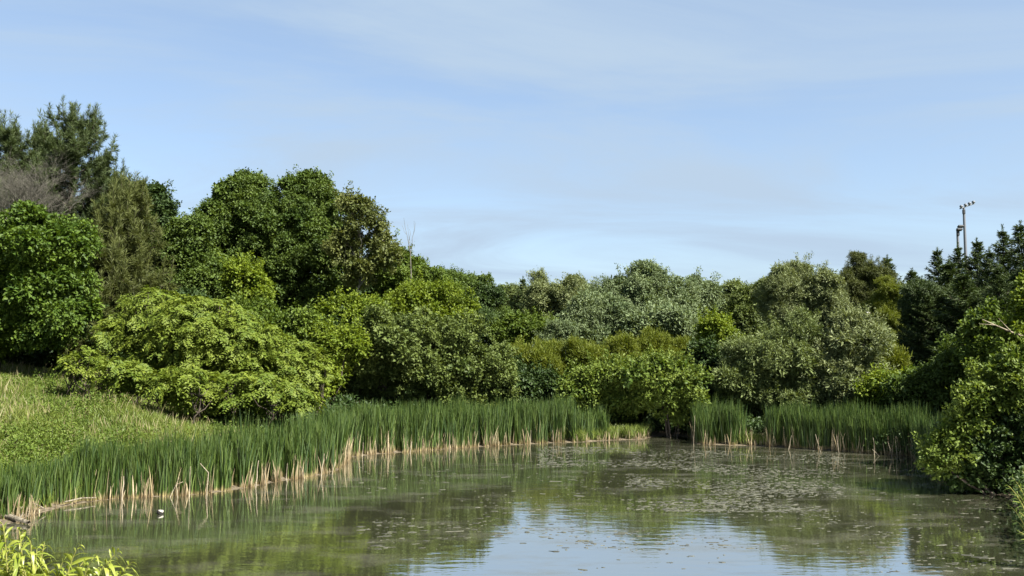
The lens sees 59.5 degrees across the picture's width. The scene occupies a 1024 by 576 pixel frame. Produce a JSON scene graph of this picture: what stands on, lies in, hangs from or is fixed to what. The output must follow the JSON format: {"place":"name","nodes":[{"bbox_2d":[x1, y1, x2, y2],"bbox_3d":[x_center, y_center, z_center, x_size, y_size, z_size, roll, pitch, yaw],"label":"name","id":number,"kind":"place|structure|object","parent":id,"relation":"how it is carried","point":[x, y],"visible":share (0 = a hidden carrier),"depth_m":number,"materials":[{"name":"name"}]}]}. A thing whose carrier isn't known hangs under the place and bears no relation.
{"place":"outdoors","nodes":[
{"label":"outdoors","id":0,"kind":"place"},
{"bbox_2d":[0,360,1021,525],"bbox_3d":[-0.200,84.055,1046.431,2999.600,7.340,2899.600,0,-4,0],"label":"ground","id":1,"kind":"structure","parent":0,"point":[653,434],"depth_m":36.24,"materials":[{"name":"soil"}]},
{"bbox_2d":[0,344,61,367],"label":"dark bush","id":2,"kind":"object","parent":1,"relation":"on","point":[17,359],"visible":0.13,"depth_m":52.42,"materials":[{"name":"green plant"}]},
{"bbox_2d":[0,108,64,216],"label":"pine tree","id":3,"kind":"object","parent":1,"relation":"on","point":[8,137],"visible":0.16,"depth_m":66.28,"materials":[{"name":"green plant"}]},
{"bbox_2d":[6,119,75,219],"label":"pine tree","id":4,"kind":"object","parent":1,"relation":"on","point":[37,140],"visible":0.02,"depth_m":68.39,"materials":[{"name":"green plant"}]},
{"bbox_2d":[0,199,106,367],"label":"maple tree","id":5,"kind":"object","parent":1,"relation":"on","point":[49,279],"visible":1,"depth_m":45.88,"materials":[{"name":"green plant"}]},
{"bbox_2d":[0,143,106,219],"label":"bare tree","id":6,"kind":"object","parent":1,"relation":"on","point":[23,188],"visible":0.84,"depth_m":56.98,"materials":[{"name":"grey wood"}]},
{"bbox_2d":[0,520,138,575],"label":"willow shrub","id":7,"kind":"object","parent":1,"relation":"on","point":[13,565],"visible":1,"depth_m":5.69,"materials":[{"name":"green plant"}]},
{"bbox_2d":[0,94,140,224],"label":"pine tree","id":8,"kind":"object","parent":1,"relation":"on","point":[75,149],"visible":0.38,"depth_m":62.11,"materials":[{"name":"green plant"}]},
{"bbox_2d":[19,302,126,373],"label":"dark bush","id":9,"kind":"object","parent":1,"relation":"on","point":[47,360],"visible":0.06,"depth_m":51.89,"materials":[{"name":"green plant"}]},
{"bbox_2d":[64,497,95,502],"bbox_3d":[-13.740,6.703,28.449,0.162,0.072,1.066,-3,-5,34],"label":"driftwood stick","id":10,"kind":"object","parent":1,"relation":"on","point":[78,498],"visible":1,"depth_m":28.45,"materials":[{"name":"beige wood"}]},
{"bbox_2d":[53,345,110,398],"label":"sumac shrub","id":11,"kind":"object","parent":1,"relation":"on","point":[75,367],"visible":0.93,"depth_m":42.31,"materials":[{"name":"green plant"}]},
{"bbox_2d":[51,224,143,367],"bbox_3d":[-23.762,1.130,52.542,5.419,9.789,5.342,-2,-5,21],"label":"olive pine","id":12,"kind":"object","parent":1,"relation":"on","point":[108,266],"visible":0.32,"depth_m":52.36,"materials":[{"name":"green plant"}]},
{"bbox_2d":[79,150,143,257],"bbox_3d":[-29.209,-2.353,64.431,6.952,15.630,6.659,0,-4,0],"label":"pine tree","id":13,"kind":"object","parent":1,"relation":"on","point":[114,171],"visible":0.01,"depth_m":64.71,"materials":[{"name":"green plant"}]},
{"bbox_2d":[84,356,155,406],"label":"sumac shrub","id":14,"kind":"object","parent":1,"relation":"on","point":[121,377],"visible":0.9,"depth_m":41.31,"materials":[{"name":"green plant"}]},
{"bbox_2d":[121,476,123,499],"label":"broken stalk","id":15,"kind":"object","parent":1,"relation":"on","point":[122,489],"visible":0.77,"depth_m":29.25,"materials":[{"name":"beige plant"}]},
{"bbox_2d":[89,170,181,311],"bbox_3d":[-24.118,-0.722,56.372,6.990,13.718,8.025,0,-4,0],"label":"olive pine","id":16,"kind":"object","parent":1,"relation":"on","point":[123,208],"visible":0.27,"depth_m":55.89,"materials":[{"name":"green plant"}]},
{"bbox_2d":[89,285,199,396],"bbox_3d":[-18.708,3.031,46.854,6.520,6.412,4.425,0,-4,0],"label":"sumac shrub","id":17,"kind":"object","parent":1,"relation":"on","point":[117,331],"visible":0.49,"depth_m":45.96,"materials":[{"name":"green plant"}]},
{"bbox_2d":[126,173,181,270],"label":"leafy tree","id":18,"kind":"object","parent":1,"relation":"on","point":[163,203],"visible":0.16,"depth_m":67.09,"materials":[{"name":"green plant"}]},
{"bbox_2d":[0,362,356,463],"bbox_3d":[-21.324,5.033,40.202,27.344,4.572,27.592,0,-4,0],"label":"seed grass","id":19,"kind":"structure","parent":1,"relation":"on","point":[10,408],"depth_m":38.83,"materials":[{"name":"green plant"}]},
{"bbox_2d":[129,365,230,422],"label":"sumac shrub","id":20,"kind":"object","parent":1,"relation":"on","point":[165,386],"visible":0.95,"depth_m":40.70,"materials":[{"name":"green plant"}]},
{"bbox_2d":[145,211,227,306],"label":"leafy tree","id":21,"kind":"object","parent":1,"relation":"on","point":[197,262],"visible":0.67,"depth_m":65.04,"materials":[{"name":"green plant"}]},
{"bbox_2d":[106,294,295,407],"bbox_3d":[-15.800,3.582,45.785,9.794,6.501,5.520,0,-4,0],"label":"sumac shrub","id":22,"kind":"object","parent":1,"relation":"on","point":[212,342],"visible":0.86,"depth_m":44.68,"materials":[{"name":"green plant"}]},
{"bbox_2d":[0,362,404,477],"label":"meadow grass","id":23,"kind":"structure","parent":1,"relation":"on","point":[107,413],"depth_m":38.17,"materials":[{"name":"green plant"}]},
{"bbox_2d":[171,286,237,366],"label":"dark bush","id":24,"kind":"object","parent":1,"relation":"on","point":[190,292],"depth_m":55.18,"materials":[{"name":"green plant"}]},
{"bbox_2d":[215,251,279,308],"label":"young tree","id":25,"kind":"object","parent":1,"relation":"on","point":[249,281],"visible":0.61,"depth_m":59.40,"materials":[{"name":"green plant"}]},
{"bbox_2d":[184,369,327,430],"bbox_3d":[-12.072,5.576,42.154,6.772,3.479,4.054,0,-4,0],"label":"sumac shrub","id":26,"kind":"object","parent":1,"relation":"on","point":[264,392],"visible":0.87,"depth_m":41.57,"materials":[{"name":"green plant"}]},
{"bbox_2d":[255,460,258,487],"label":"broken stalk","id":27,"kind":"object","parent":1,"relation":"on","point":[257,474],"visible":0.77,"depth_m":32.05,"materials":[{"name":"beige plant"}]},
{"bbox_2d":[181,164,364,314],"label":"round tree","id":28,"kind":"object","parent":1,"relation":"on","point":[245,210],"visible":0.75,"depth_m":70.61,"materials":[{"name":"green plant"}]},
{"bbox_2d":[225,286,338,345],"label":"leafy shrub","id":29,"kind":"object","parent":1,"relation":"on","point":[297,323],"visible":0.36,"depth_m":52.16,"materials":[{"name":"green plant"}]},
{"bbox_2d":[234,333,339,415],"bbox_3d":[-11.710,4.818,46.759,5.404,4.893,4.454,0,-4,0],"label":"sumac shrub","id":30,"kind":"object","parent":1,"relation":"on","point":[307,366],"visible":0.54,"depth_m":45.82,"materials":[{"name":"green plant"}]},
{"bbox_2d":[273,300,351,331],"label":"dark bush","id":31,"kind":"object","parent":1,"relation":"on","point":[339,319],"visible":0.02,"depth_m":56.63,"materials":[{"name":"green plant"}]},
{"bbox_2d":[303,312,373,407],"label":"leafy shrub","id":32,"kind":"object","parent":1,"relation":"on","point":[340,344],"visible":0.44,"depth_m":50.41,"materials":[{"name":"green plant"}]},
{"bbox_2d":[313,278,377,298],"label":"leafy tree","id":33,"kind":"object","parent":1,"relation":"on","point":[370,289],"visible":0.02,"depth_m":80.41,"materials":[{"name":"green plant"}]},
{"bbox_2d":[314,286,391,323],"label":"young tree","id":34,"kind":"object","parent":1,"relation":"on","point":[353,303],"visible":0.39,"depth_m":57.24,"materials":[{"name":"green plant"}]},
{"bbox_2d":[320,180,406,292],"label":"ash tree","id":35,"kind":"object","parent":1,"relation":"on","point":[350,239],"visible":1,"depth_m":65.97,"materials":[{"name":"green plant"}]},
{"bbox_2d":[0,420,783,519],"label":"shore grass","id":36,"kind":"structure","parent":1,"relation":"on","point":[621,430],"depth_m":49.64,"materials":[{"name":"green plant"}]},
{"bbox_2d":[359,228,451,301],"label":"leafy tree","id":37,"kind":"object","parent":1,"relation":"on","point":[386,283],"visible":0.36,"depth_m":80.94,"materials":[{"name":"green plant"}]},
{"bbox_2d":[402,222,414,281],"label":"dead snag","id":38,"kind":"object","parent":1,"relation":"on","point":[410,252],"visible":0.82,"depth_m":73.41,"materials":[{"name":"grey wood"}]},
{"bbox_2d":[337,300,521,408],"bbox_3d":[-6.163,4.454,53.243,13.562,7.602,6.323,0,-4,0],"label":"dogwood bush","id":39,"kind":"object","parent":1,"relation":"on","point":[435,357],"visible":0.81,"depth_m":52.50,"materials":[{"name":"green plant"}]},
{"bbox_2d":[380,268,480,322],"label":"young tree","id":40,"kind":"object","parent":1,"relation":"on","point":[438,298],"visible":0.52,"depth_m":66.18,"materials":[{"name":"green plant"}]},
{"bbox_2d":[368,275,507,346],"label":"leafy tree","id":41,"kind":"object","parent":1,"relation":"on","point":[484,294],"visible":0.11,"depth_m":83.12,"materials":[{"name":"green plant"}]},
{"bbox_2d":[1,420,914,519],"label":"dead reeds","id":42,"kind":"object","parent":1,"relation":"on","point":[32,509],"visible":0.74,"depth_m":41.56,"materials":[{"name":"beige plant"}]},
{"bbox_2d":[0,391,945,519],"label":"cattails","id":43,"kind":"object","parent":1,"relation":"on","point":[302,439],"visible":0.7,"depth_m":41.71,"materials":[{"name":"green plant"}]},
{"bbox_2d":[440,263,516,322],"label":"leafy tree","id":44,"kind":"object","parent":1,"relation":"on","point":[467,281],"visible":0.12,"depth_m":84.79,"materials":[{"name":"green plant"}]},
{"bbox_2d":[495,282,531,314],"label":"willow tree","id":45,"kind":"object","parent":1,"relation":"on","point":[511,291],"visible":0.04,"depth_m":124.69,"materials":[{"name":"green plant"}]},
{"bbox_2d":[485,306,558,346],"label":"leafy tree","id":46,"kind":"object","parent":1,"relation":"on","point":[511,327],"visible":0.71,"depth_m":81.11,"materials":[{"name":"green plant"}]},
{"bbox_2d":[512,275,531,344],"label":"spruce tree","id":47,"kind":"object","parent":1,"relation":"on","point":[517,297],"visible":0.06,"depth_m":122.09,"materials":[{"name":"green plant"}]},
{"bbox_2d":[490,344,560,405],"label":"dark bush","id":48,"kind":"object","parent":1,"relation":"on","point":[536,384],"visible":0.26,"depth_m":62.07,"materials":[{"name":"green plant"}]},
{"bbox_2d":[511,335,566,370],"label":"osier shrub","id":49,"kind":"object","parent":1,"relation":"on","point":[530,353],"visible":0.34,"depth_m":64.09,"materials":[{"name":"green plant"}]},
{"bbox_2d":[519,267,561,319],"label":"pale willow","id":50,"kind":"object","parent":1,"relation":"on","point":[537,298],"visible":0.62,"depth_m":110.60,"materials":[{"name":"green plant"}]},
{"bbox_2d":[531,317,579,350],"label":"silver shrub","id":51,"kind":"object","parent":1,"relation":"on","point":[559,328],"visible":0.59,"depth_m":79.11,"materials":[{"name":"green plant"}]},
{"bbox_2d":[534,333,603,398],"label":"osier shrub","id":52,"kind":"object","parent":1,"relation":"on","point":[575,347],"visible":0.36,"depth_m":63.82,"materials":[{"name":"green plant"}]},
{"bbox_2d":[543,272,595,315],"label":"pale willow","id":53,"kind":"object","parent":1,"relation":"on","point":[567,287],"visible":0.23,"depth_m":109.78,"materials":[{"name":"green plant"}]},
{"bbox_2d":[212,386,947,435],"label":"undergrowth","id":54,"kind":"object","parent":1,"relation":"on","point":[756,425],"visible":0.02,"depth_m":50.30,"materials":[{"name":"green plant"}]},
{"bbox_2d":[556,281,626,347],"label":"silver tree","id":55,"kind":"object","parent":1,"relation":"on","point":[587,312],"visible":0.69,"depth_m":84.52,"materials":[{"name":"green plant"}]},
{"bbox_2d":[553,348,650,425],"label":"alder bush","id":56,"kind":"object","parent":1,"relation":"on","point":[593,384],"visible":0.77,"depth_m":53.61,"materials":[{"name":"green plant"}]},
{"bbox_2d":[598,329,643,362],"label":"osier shrub","id":57,"kind":"object","parent":1,"relation":"on","point":[622,343],"visible":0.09,"depth_m":64.28,"materials":[{"name":"green plant"}]},
{"bbox_2d":[577,256,703,352],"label":"silver tree","id":58,"kind":"object","parent":1,"relation":"on","point":[641,282],"visible":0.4,"depth_m":96.70,"materials":[{"name":"green plant"}]},
{"bbox_2d":[605,300,699,345],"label":"silver tree","id":59,"kind":"object","parent":1,"relation":"on","point":[676,320],"visible":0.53,"depth_m":82.23,"materials":[{"name":"green plant"}]},
{"bbox_2d":[634,324,690,359],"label":"osier shrub","id":60,"kind":"object","parent":1,"relation":"on","point":[657,339],"visible":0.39,"depth_m":67.07,"materials":[{"name":"green plant"}]},
{"bbox_2d":[613,385,718,431],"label":"dark bush","id":61,"kind":"object","parent":1,"relation":"on","point":[711,392],"visible":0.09,"depth_m":55.73,"materials":[{"name":"green plant"}]},
{"bbox_2d":[619,342,713,437],"bbox_3d":[9.020,6.135,52.884,5.646,6.046,4.312,0,-4,0],"label":"alder bush","id":62,"kind":"object","parent":1,"relation":"on","point":[672,387],"visible":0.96,"depth_m":51.97,"materials":[{"name":"green plant"}]},
{"bbox_2d":[684,266,728,318],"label":"poplar tree","id":63,"kind":"object","parent":1,"relation":"on","point":[711,292],"visible":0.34,"depth_m":104.40,"materials":[{"name":"green plant"}]},
{"bbox_2d":[681,332,746,410],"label":"dark bush","id":64,"kind":"object","parent":1,"relation":"on","point":[706,351],"visible":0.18,"depth_m":57.53,"materials":[{"name":"green plant"}]},
{"bbox_2d":[692,302,744,355],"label":"young tree","id":65,"kind":"object","parent":1,"relation":"on","point":[721,327],"visible":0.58,"depth_m":73.08,"materials":[{"name":"green plant"}]},
{"bbox_2d":[716,276,746,325],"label":"leafy tree","id":66,"kind":"object","parent":1,"relation":"on","point":[730,284],"visible":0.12,"depth_m":111.13,"materials":[{"name":"green plant"}]},
{"bbox_2d":[723,275,771,337],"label":"leafy tree","id":67,"kind":"object","parent":1,"relation":"on","point":[741,307],"visible":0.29,"depth_m":102.96,"materials":[{"name":"green plant"}]},
{"bbox_2d":[710,302,833,417],"bbox_3d":[15.913,4.704,54.847,8.162,7.645,5.656,0,-4,0],"label":"willow tree","id":68,"kind":"object","parent":1,"relation":"on","point":[760,371],"visible":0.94,"depth_m":53.65,"materials":[{"name":"green plant"}]},
{"bbox_2d":[751,250,854,332],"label":"willow tree","id":69,"kind":"object","parent":1,"relation":"on","point":[793,283],"visible":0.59,"depth_m":76.96,"materials":[{"name":"green plant"}]},
{"bbox_2d":[791,292,899,410],"bbox_3d":[19.774,4.103,53.633,6.865,7.816,4.860,-2,-5,21],"label":"willow tree","id":70,"kind":"object","parent":1,"relation":"on","point":[845,359],"visible":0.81,"depth_m":52.65,"materials":[{"name":"green plant"}]},
{"bbox_2d":[836,250,899,314],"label":"leafy tree","id":71,"kind":"object","parent":1,"relation":"on","point":[860,275],"visible":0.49,"depth_m":95.72,"materials":[{"name":"green plant"}]},
{"bbox_2d":[857,273,904,348],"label":"larch tree","id":72,"kind":"object","parent":1,"relation":"on","point":[885,298],"visible":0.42,"depth_m":87.12,"materials":[{"name":"green plant"}]},
{"bbox_2d":[849,362,914,414],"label":"alder bush","id":73,"kind":"object","parent":1,"relation":"on","point":[869,387],"visible":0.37,"depth_m":50.26,"materials":[{"name":"green plant"}]},
{"bbox_2d":[874,331,912,371],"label":"osier shrub","id":74,"kind":"object","parent":1,"relation":"on","point":[900,357],"visible":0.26,"depth_m":55.82,"materials":[{"name":"green plant"}]},
{"bbox_2d":[882,254,905,284],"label":"spruce tree","id":75,"kind":"object","parent":1,"relation":"on","point":[887,261],"visible":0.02,"depth_m":104.17,"materials":[{"name":"green plant"}]},
{"bbox_2d":[894,275,923,343],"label":"spruce tree","id":76,"kind":"object","parent":1,"relation":"on","point":[898,327],"visible":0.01,"depth_m":68.20,"materials":[{"name":"green plant"}]},
{"bbox_2d":[905,267,919,282],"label":"spruce tree","id":77,"kind":"object","parent":1,"relation":"on","point":[911,274],"visible":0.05,"depth_m":98.26,"materials":[{"name":"green plant"}]},
{"bbox_2d":[874,331,967,413],"bbox_3d":[23.056,5.009,48.950,6.133,5.291,4.032,-2,-5,20],"label":"alder bush","id":78,"kind":"object","parent":1,"relation":"on","point":[929,382],"visible":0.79,"depth_m":48.00,"materials":[{"name":"green plant"}]},
{"bbox_2d":[901,292,945,367],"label":"spruce tree","id":79,"kind":"object","parent":1,"relation":"on","point":[926,319],"visible":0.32,"depth_m":59.76,"materials":[{"name":"green plant"}]},
{"bbox_2d":[894,275,959,364],"bbox_3d":[29.680,3.436,61.650,6.542,8.834,6.522,0,-4,0],"label":"hemlock tree","id":80,"kind":"object","parent":1,"relation":"on","point":[915,290],"visible":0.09,"depth_m":61.17,"materials":[{"name":"green plant"}]},
{"bbox_2d":[896,259,960,336],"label":"spruce tree","id":81,"kind":"object","parent":1,"relation":"on","point":[948,272],"visible":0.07,"depth_m":65.13,"materials":[{"name":"green plant"}]},
{"bbox_2d":[918,247,948,288],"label":"spruce tree","id":82,"kind":"object","parent":1,"relation":"on","point":[936,258],"visible":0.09,"depth_m":72.25,"materials":[{"name":"green plant"}]},
{"bbox_2d":[863,426,1023,534],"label":"bank undergrowth","id":83,"kind":"object","parent":1,"relation":"on","point":[1016,477],"visible":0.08,"depth_m":29.61,"materials":[{"name":"green plant"}]},
{"bbox_2d":[907,270,984,361],"bbox_3d":[29.357,3.219,56.577,9.403,8.856,8.271,-2,-5,21],"label":"spruce tree","id":84,"kind":"object","parent":1,"relation":"on","point":[961,280],"visible":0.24,"depth_m":56.98,"materials":[{"name":"green plant"}]},
{"bbox_2d":[924,266,987,355],"bbox_3d":[31.050,3.053,60.876,7.261,9.069,5.784,0,-4,0],"label":"hemlock tree","id":85,"kind":"object","parent":1,"relation":"on","point":[948,290],"visible":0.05,"depth_m":60.24,"materials":[{"name":"green plant"}]},
{"bbox_2d":[946,241,972,278],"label":"spruce tree","id":86,"kind":"object","parent":1,"relation":"on","point":[958,253],"visible":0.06,"depth_m":74.22,"materials":[{"name":"green plant"}]},
{"bbox_2d":[956,228,962,262],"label":"floodlight pole","id":87,"kind":"object","parent":1,"relation":"on","point":[958,230],"visible":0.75,"depth_m":122.61,"materials":[{"name":"metal"}]},
{"bbox_2d":[908,336,1023,494],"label":"overhanging bush","id":88,"kind":"object","parent":1,"relation":"on","point":[1001,373],"visible":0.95,"depth_m":30.33,"materials":[{"name":"green plant"}]},
{"bbox_2d":[957,201,974,261],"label":"floodlight pole","id":89,"kind":"object","parent":1,"relation":"on","point":[963,226],"visible":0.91,"depth_m":120.81,"materials":[{"name":"metal"}]},
{"bbox_2d":[958,237,992,282],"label":"spruce tree","id":90,"kind":"object","parent":1,"relation":"on","point":[976,258],"visible":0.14,"depth_m":66.20,"materials":[{"name":"green plant"}]},
{"bbox_2d":[928,378,1023,492],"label":"dark bush","id":91,"kind":"object","parent":1,"relation":"on","point":[992,452],"visible":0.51,"depth_m":30.23,"materials":[{"name":"green plant"}]},
{"bbox_2d":[951,295,1011,370],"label":"leafy tree","id":92,"kind":"object","parent":1,"relation":"on","point":[977,335],"visible":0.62,"depth_m":45.65,"materials":[{"name":"green plant"}]},
{"bbox_2d":[957,247,1006,326],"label":"spruce tree","id":93,"kind":"object","parent":1,"relation":"on","point":[987,264],"visible":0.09,"depth_m":60.23,"materials":[{"name":"green plant"}]},
{"bbox_2d":[972,264,1014,315],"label":"spruce tree","id":94,"kind":"object","parent":1,"relation":"on","point":[998,278],"visible":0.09,"depth_m":52.03,"materials":[{"name":"green plant"}]},
{"bbox_2d":[974,223,1020,281],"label":"spruce tree","id":95,"kind":"object","parent":1,"relation":"on","point":[1001,259],"visible":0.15,"depth_m":62.20,"materials":[{"name":"green plant"}]},
{"bbox_2d":[982,270,1021,310],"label":"hemlock tree","id":96,"kind":"object","parent":1,"relation":"on","point":[1012,277],"visible":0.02,"depth_m":56.38,"materials":[{"name":"green plant"}]},
{"bbox_2d":[985,270,1023,356],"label":"young tree","id":97,"kind":"object","parent":1,"relation":"on","point":[1014,322],"visible":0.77,"depth_m":41.88,"materials":[{"name":"green plant"}]},
{"bbox_2d":[982,319,1022,336],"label":"dead branch","id":98,"kind":"object","parent":97,"relation":"attached to","point":[1009,330],"visible":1,"depth_m":40.62,"materials":[{"name":"brown wood"}]},
{"bbox_2d":[1002,220,1023,271],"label":"spruce tree","id":99,"kind":"object","parent":1,"relation":"on","point":[1018,237],"visible":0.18,"depth_m":65.31,"materials":[{"name":"green plant"}]},
{"bbox_2d":[1005,467,1023,544],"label":"willow shrub","id":100,"kind":"object","parent":1,"relation":"on","point":[1020,502],"visible":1,"depth_m":19.82,"materials":[{"name":"green plant"}]},
{"bbox_2d":[1010,262,1023,288],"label":"spruce tree","id":101,"kind":"object","parent":1,"relation":"on","point":[1022,269],"visible":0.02,"depth_m":55.46,"materials":[{"name":"green plant"}]},
{"bbox_2d":[0,435,1023,575],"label":"water","id":102,"kind":"structure","parent":0,"point":[302,527],"depth_m":25.35,"materials":[{"name":"green liquid"}]},
{"bbox_2d":[1,512,30,523],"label":"driftwood log","id":103,"kind":"object","parent":102,"relation":"in","point":[15,518],"visible":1,"depth_m":25.17,"materials":[{"name":"beige wood"}]},
{"bbox_2d":[356,447,1017,572],"bbox_3d":[4.798,7.210,33.050,23.296,0.021,27.612,0,-4,0],"label":"pond weed","id":104,"kind":"object","parent":102,"relation":"on","point":[722,503],"visible":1,"depth_m":28.86,"materials":[{"name":"green plant"}]},
{"bbox_2d":[0,0,1023,339],"label":"sky","id":105,"kind":"structure","parent":0,"point":[731,138],"materials":[{"name":"blue"}]}
]}

